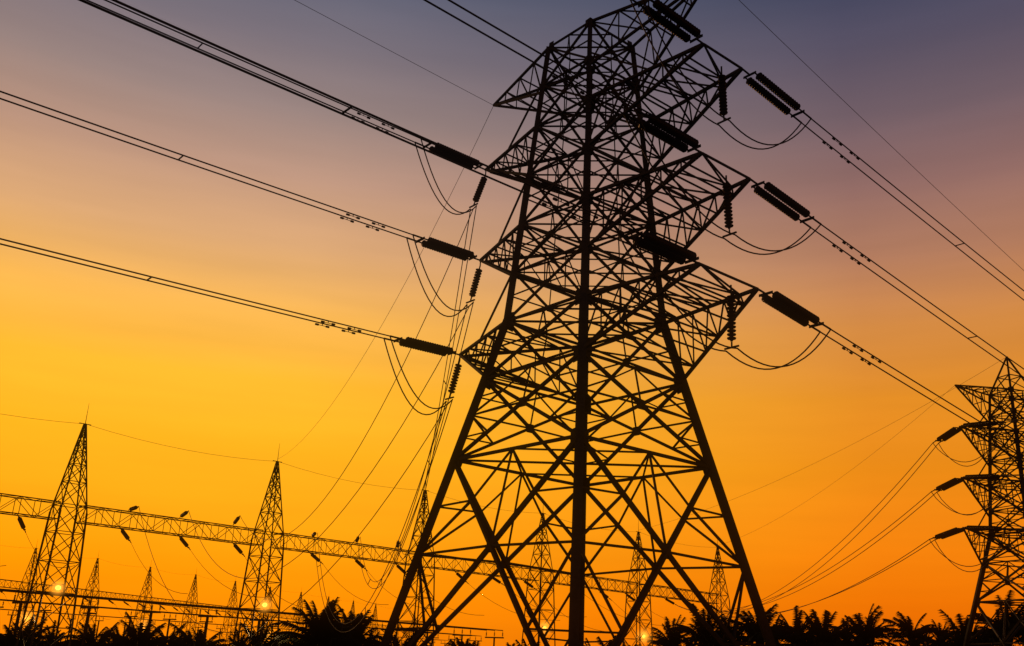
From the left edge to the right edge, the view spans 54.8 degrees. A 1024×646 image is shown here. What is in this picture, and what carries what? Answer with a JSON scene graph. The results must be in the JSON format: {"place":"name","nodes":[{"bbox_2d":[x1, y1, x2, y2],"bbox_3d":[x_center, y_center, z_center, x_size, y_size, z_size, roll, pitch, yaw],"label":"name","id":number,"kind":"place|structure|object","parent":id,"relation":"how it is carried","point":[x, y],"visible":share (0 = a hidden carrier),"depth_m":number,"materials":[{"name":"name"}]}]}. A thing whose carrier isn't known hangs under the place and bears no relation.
{"place":"outdoors","nodes":[
{"label":"outdoors","id":0,"kind":"place"},
{"bbox_2d":[0,590,1023,645],"bbox_3d":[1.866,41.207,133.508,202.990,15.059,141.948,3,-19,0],"label":"palm","id":1,"kind":"object","parent":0,"point":[811,626],"depth_m":104.26,"materials":[{"name":"black plant"}]},
{"bbox_2d":[0,0,1023,645],"label":"sky","id":2,"kind":"structure","parent":0,"point":[941,81],"materials":[{"name":"orange"}]},
{"label":"ground","id":3,"kind":"structure","parent":0,"visible":0},
{"bbox_2d":[0,0,1023,645],"bbox_3d":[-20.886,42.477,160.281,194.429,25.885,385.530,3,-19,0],"label":"lattice steelwork","id":4,"kind":"structure","parent":3,"relation":"on","point":[580,436],"depth_m":36.48,"materials":[{"name":"metal"}]},
{"bbox_2d":[0,0,1001,641],"bbox_3d":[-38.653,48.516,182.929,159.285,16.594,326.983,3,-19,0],"label":"insulator strings","id":5,"kind":"object","parent":4,"relation":"on","point":[654,126],"visible":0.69,"depth_m":34.48,"materials":[{"name":"ceramic"}]},
{"bbox_2d":[0,0,1023,644],"bbox_3d":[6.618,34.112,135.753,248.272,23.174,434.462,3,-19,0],"label":"conductors","id":6,"kind":"object","parent":4,"relation":"attached to","point":[180,42],"visible":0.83,"depth_m":36.90,"materials":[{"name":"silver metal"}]},
{"bbox_2d":[0,617,1023,645],"bbox_3d":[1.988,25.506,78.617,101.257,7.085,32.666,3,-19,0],"label":"shrub foliage","id":7,"kind":"object","parent":3,"relation":"on","point":[750,638],"visible":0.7,"depth_m":76.12,"materials":[{"name":"black plant"}]}
]}

